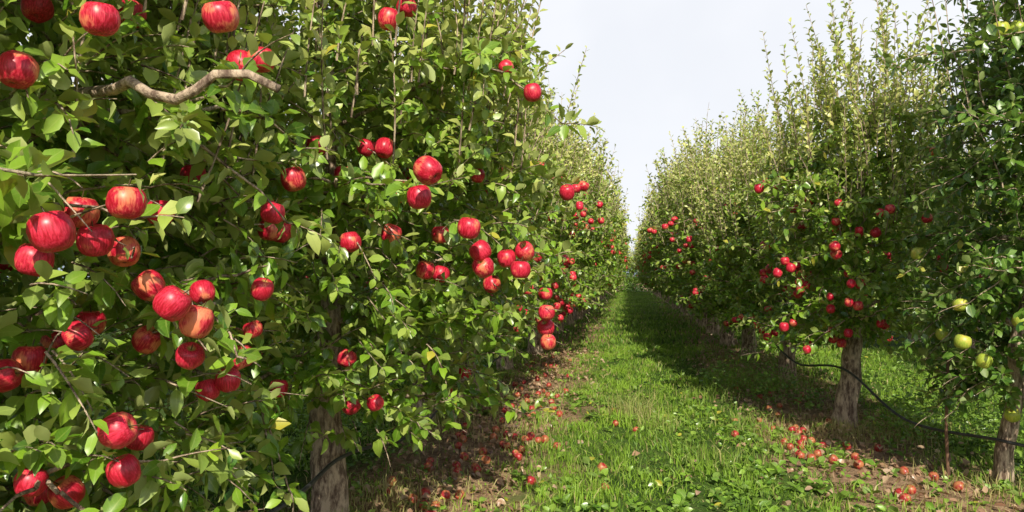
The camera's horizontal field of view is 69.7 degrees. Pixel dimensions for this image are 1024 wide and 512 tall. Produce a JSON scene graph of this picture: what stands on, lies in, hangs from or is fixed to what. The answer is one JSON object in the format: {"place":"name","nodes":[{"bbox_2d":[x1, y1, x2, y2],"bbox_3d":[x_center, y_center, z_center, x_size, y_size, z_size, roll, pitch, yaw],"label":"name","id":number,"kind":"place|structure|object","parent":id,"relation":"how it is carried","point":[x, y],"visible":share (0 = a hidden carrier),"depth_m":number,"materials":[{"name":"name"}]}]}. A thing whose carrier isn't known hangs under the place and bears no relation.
{"place":"outdoors","nodes":[
{"label":"outdoors","id":0,"kind":"place"},
{"bbox_2d":[4,278,1023,511],"bbox_3d":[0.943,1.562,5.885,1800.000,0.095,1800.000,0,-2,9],"label":"ground","id":1,"kind":"structure","parent":0,"point":[705,504],"depth_m":5.76,"materials":[{"name":"green plant"}]},
{"bbox_2d":[0,36,98,353],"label":"apple tree","id":2,"kind":"object","parent":1,"relation":"on","point":[2,280],"visible":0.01,"depth_m":6.79,"materials":[{"name":"green plant"}]},
{"bbox_2d":[38,83,244,366],"bbox_3d":[-4.582,-0.629,8.993,2.895,4.686,2.664,0,-2,9],"label":"apple tree","id":3,"kind":"object","parent":1,"relation":"on","point":[119,316],"depth_m":8.58,"materials":[{"name":"green plant"}]},
{"bbox_2d":[0,0,365,511],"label":"apple tree","id":4,"kind":"object","parent":1,"relation":"on","point":[66,209],"visible":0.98,"depth_m":2.12,"materials":[{"name":"green plant"}]},
{"bbox_2d":[168,145,310,316],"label":"apple tree","id":5,"kind":"object","parent":1,"relation":"on","point":[284,293],"depth_m":10.96,"materials":[{"name":"green plant"}]},
{"bbox_2d":[55,0,603,511],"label":"apple tree","id":6,"kind":"object","parent":1,"relation":"on","point":[479,62],"visible":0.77,"depth_m":3.69,"materials":[{"name":"green plant"}]},
{"bbox_2d":[268,356,500,511],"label":"irrigation hose","id":7,"kind":"object","parent":1,"relation":"on","point":[313,481],"visible":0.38,"depth_m":3.87,"materials":[{"name":"plastic"}]},
{"bbox_2d":[294,1,588,426],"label":"apple tree","id":8,"kind":"object","parent":1,"relation":"on","point":[581,186],"visible":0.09,"depth_m":6.65,"materials":[{"name":"green plant"}]},
{"bbox_2d":[353,7,604,393],"bbox_3d":[-0.411,-0.634,8.602,3.010,4.688,2.962,0,-2,9],"label":"apple tree","id":9,"kind":"object","parent":1,"relation":"on","point":[564,204],"visible":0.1,"depth_m":8.33,"materials":[{"name":"green plant"}]},
{"bbox_2d":[494,78,605,370],"bbox_3d":[-0.074,-0.634,10.970,2.959,4.796,2.798,0,-2,9],"label":"apple tree","id":10,"kind":"object","parent":1,"relation":"on","point":[560,303],"visible":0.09,"depth_m":10.70,"materials":[{"name":"green plant"}]},
{"bbox_2d":[522,79,628,335],"bbox_3d":[0.694,-0.954,15.832,3.274,5.757,3.458,1,-2,-35],"label":"apple tree","id":11,"kind":"object","parent":1,"relation":"on","point":[596,239],"visible":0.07,"depth_m":15.43,"materials":[{"name":"green plant"}]},
{"bbox_2d":[527,104,625,354],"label":"apple tree","id":12,"kind":"object","parent":1,"relation":"on","point":[592,250],"visible":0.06,"depth_m":13.01,"materials":[{"name":"green plant"}]},
{"bbox_2d":[553,130,626,333],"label":"apple tree","id":13,"kind":"object","parent":1,"relation":"on","point":[562,323],"visible":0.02,"depth_m":18.00,"materials":[{"name":"green plant"}]},
{"bbox_2d":[557,129,626,325],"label":"apple tree","id":14,"kind":"object","parent":1,"relation":"on","point":[569,320],"visible":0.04,"depth_m":20.33,"materials":[{"name":"green plant"}]},
{"bbox_2d":[573,176,637,320],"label":"apple tree","id":15,"kind":"object","parent":1,"relation":"on","point":[577,314],"visible":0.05,"depth_m":22.88,"materials":[{"name":"green plant"}]},
{"bbox_2d":[191,347,1023,511],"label":"weeds","id":16,"kind":"object","parent":1,"relation":"on","point":[681,499],"visible":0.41,"depth_m":5.31,"materials":[{"name":"green plant"}]},
{"bbox_2d":[582,176,634,316],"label":"apple tree","id":17,"kind":"object","parent":1,"relation":"on","point":[585,311],"visible":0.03,"depth_m":25.39,"materials":[{"name":"green plant"}]},
{"bbox_2d":[587,198,629,312],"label":"apple tree","id":18,"kind":"object","parent":1,"relation":"on","point":[617,281],"visible":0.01,"depth_m":27.56,"materials":[{"name":"green plant"}]},
{"bbox_2d":[596,216,630,300],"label":"apple tree","id":19,"kind":"object","parent":1,"relation":"on","point":[621,265],"depth_m":37.73,"materials":[{"name":"green plant"}]},
{"bbox_2d":[600,227,628,299],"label":"apple tree","id":20,"kind":"object","parent":1,"relation":"on","point":[601,298],"depth_m":42.54,"materials":[{"name":"green plant"}]},
{"bbox_2d":[603,242,632,297],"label":"apple tree","id":21,"kind":"object","parent":1,"relation":"on","point":[621,269],"visible":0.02,"depth_m":45.18,"materials":[{"name":"green plant"}]},
{"bbox_2d":[624,245,638,291],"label":"apple tree","id":22,"kind":"object","parent":1,"relation":"on","point":[631,270],"visible":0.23,"depth_m":64.68,"materials":[{"name":"green plant"}]},
{"bbox_2d":[254,347,1021,511],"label":"fallen leaves","id":23,"kind":"object","parent":1,"relation":"on","point":[500,500],"visible":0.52,"depth_m":5.81,"materials":[{"name":"brown plant"}]},
{"bbox_2d":[633,241,656,295],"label":"apple tree","id":24,"kind":"object","parent":1,"relation":"on","point":[641,270],"visible":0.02,"depth_m":50.88,"materials":[{"name":"green plant"}]},
{"bbox_2d":[631,230,659,296],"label":"apple tree","id":25,"kind":"object","parent":1,"relation":"on","point":[658,293],"visible":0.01,"depth_m":48.30,"materials":[{"name":"green plant"}]},
{"bbox_2d":[632,228,665,300],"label":"apple tree","id":26,"kind":"object","parent":1,"relation":"on","point":[640,262],"depth_m":40.73,"materials":[{"name":"green plant"}]},
{"bbox_2d":[635,220,666,302],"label":"apple tree","id":27,"kind":"object","parent":1,"relation":"on","point":[645,268],"visible":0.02,"depth_m":37.87,"materials":[{"name":"green plant"}]},
{"bbox_2d":[634,207,670,304],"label":"apple tree","id":28,"kind":"object","parent":1,"relation":"on","point":[668,297],"visible":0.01,"depth_m":35.27,"materials":[{"name":"green plant"}]},
{"bbox_2d":[636,211,672,306],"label":"apple tree","id":29,"kind":"object","parent":1,"relation":"on","point":[649,266],"visible":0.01,"depth_m":33.00,"materials":[{"name":"green plant"}]},
{"bbox_2d":[633,208,679,309],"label":"apple tree","id":30,"kind":"object","parent":1,"relation":"on","point":[649,283],"visible":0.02,"depth_m":30.19,"materials":[{"name":"green plant"}]},
{"bbox_2d":[638,183,683,312],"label":"apple tree","id":31,"kind":"object","parent":1,"relation":"on","point":[681,309],"depth_m":27.55,"materials":[{"name":"green plant"}]},
{"bbox_2d":[635,167,690,316],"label":"apple tree","id":32,"kind":"object","parent":1,"relation":"on","point":[685,311],"visible":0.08,"depth_m":25.24,"materials":[{"name":"green plant"}]},
{"bbox_2d":[386,354,963,511],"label":"fallen apples","id":33,"kind":"object","parent":1,"relation":"on","point":[911,490],"visible":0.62,"depth_m":5.69,"materials":[{"name":"red food"}]},
{"bbox_2d":[642,148,714,322],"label":"apple tree","id":34,"kind":"object","parent":1,"relation":"on","point":[654,282],"visible":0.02,"depth_m":22.42,"materials":[{"name":"green plant"}]},
{"bbox_2d":[639,135,732,327],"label":"apple tree","id":35,"kind":"object","parent":1,"relation":"on","point":[701,323],"visible":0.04,"depth_m":19.86,"materials":[{"name":"green plant"}]},
{"bbox_2d":[634,106,754,334],"bbox_3d":[4.805,-0.835,17.510,3.602,5.605,3.424,1,-2,-37],"label":"apple tree","id":36,"kind":"object","parent":1,"relation":"on","point":[713,329],"visible":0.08,"depth_m":17.34,"materials":[{"name":"green plant"}]},
{"bbox_2d":[642,111,775,345],"bbox_3d":[4.388,-0.502,14.882,3.492,4.779,3.162,0,-2,9],"label":"apple tree","id":37,"kind":"object","parent":1,"relation":"on","point":[725,337],"visible":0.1,"depth_m":14.76,"materials":[{"name":"green plant"}]},
{"bbox_2d":[647,84,836,359],"bbox_3d":[3.958,-0.567,12.289,2.912,4.737,3.002,-1,-2,28],"label":"apple tree","id":38,"kind":"object","parent":1,"relation":"on","point":[687,211],"visible":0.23,"depth_m":12.14,"materials":[{"name":"green plant"}]},
{"bbox_2d":[668,80,896,384],"bbox_3d":[3.528,-0.269,9.686,2.922,3.995,2.780,0,-2,9],"label":"apple tree","id":39,"kind":"object","parent":1,"relation":"on","point":[738,228],"visible":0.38,"depth_m":9.57,"materials":[{"name":"green plant"}]},
{"bbox_2d":[723,0,1001,427],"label":"apple tree","id":40,"kind":"object","parent":1,"relation":"on","point":[855,318],"visible":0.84,"depth_m":6.77,"materials":[{"name":"green plant"}]},
{"bbox_2d":[833,170,912,331],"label":"apple tree","id":41,"kind":"object","parent":1,"relation":"on","point":[871,270],"depth_m":18.62,"materials":[{"name":"green plant"}]},
{"bbox_2d":[777,345,1023,446],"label":"irrigation hose","id":42,"kind":"object","parent":1,"relation":"on","point":[915,423],"visible":0.93,"depth_m":5.96,"materials":[{"name":"plastic"}]},
{"bbox_2d":[862,128,965,340],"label":"apple tree","id":43,"kind":"object","parent":1,"relation":"on","point":[891,253],"visible":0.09,"depth_m":15.79,"materials":[{"name":"green plant"}]},
{"bbox_2d":[944,359,949,479],"bbox_3d":[3.052,1.140,5.156,0.042,0.901,0.025,0,-2,9],"label":"wooden stake","id":44,"kind":"object","parent":1,"relation":"on","point":[946,436],"visible":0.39,"depth_m":5.14,"materials":[{"name":"brown wood"}]},
{"bbox_2d":[872,0,1023,486],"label":"apple tree","id":45,"kind":"object","parent":1,"relation":"on","point":[998,83],"visible":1,"depth_m":4.94,"materials":[{"name":"green plant"}]},
{"bbox_2d":[894,120,1013,348],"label":"apple tree","id":46,"kind":"object","parent":1,"relation":"on","point":[925,229],"depth_m":13.53,"materials":[{"name":"green plant"}]},
{"bbox_2d":[949,121,1023,327],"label":"apple tree","id":47,"kind":"object","parent":1,"relation":"on","point":[999,200],"visible":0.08,"depth_m":10.82,"materials":[{"name":"green plant"}]},
{"bbox_2d":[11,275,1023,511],"bbox_3d":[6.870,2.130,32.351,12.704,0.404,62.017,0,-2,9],"label":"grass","id":48,"kind":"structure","parent":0,"point":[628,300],"depth_m":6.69,"materials":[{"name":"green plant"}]},
{"bbox_2d":[19,0,1023,250],"label":"sky","id":49,"kind":"structure","parent":0,"point":[653,68],"materials":[{"name":"white"}]}
]}

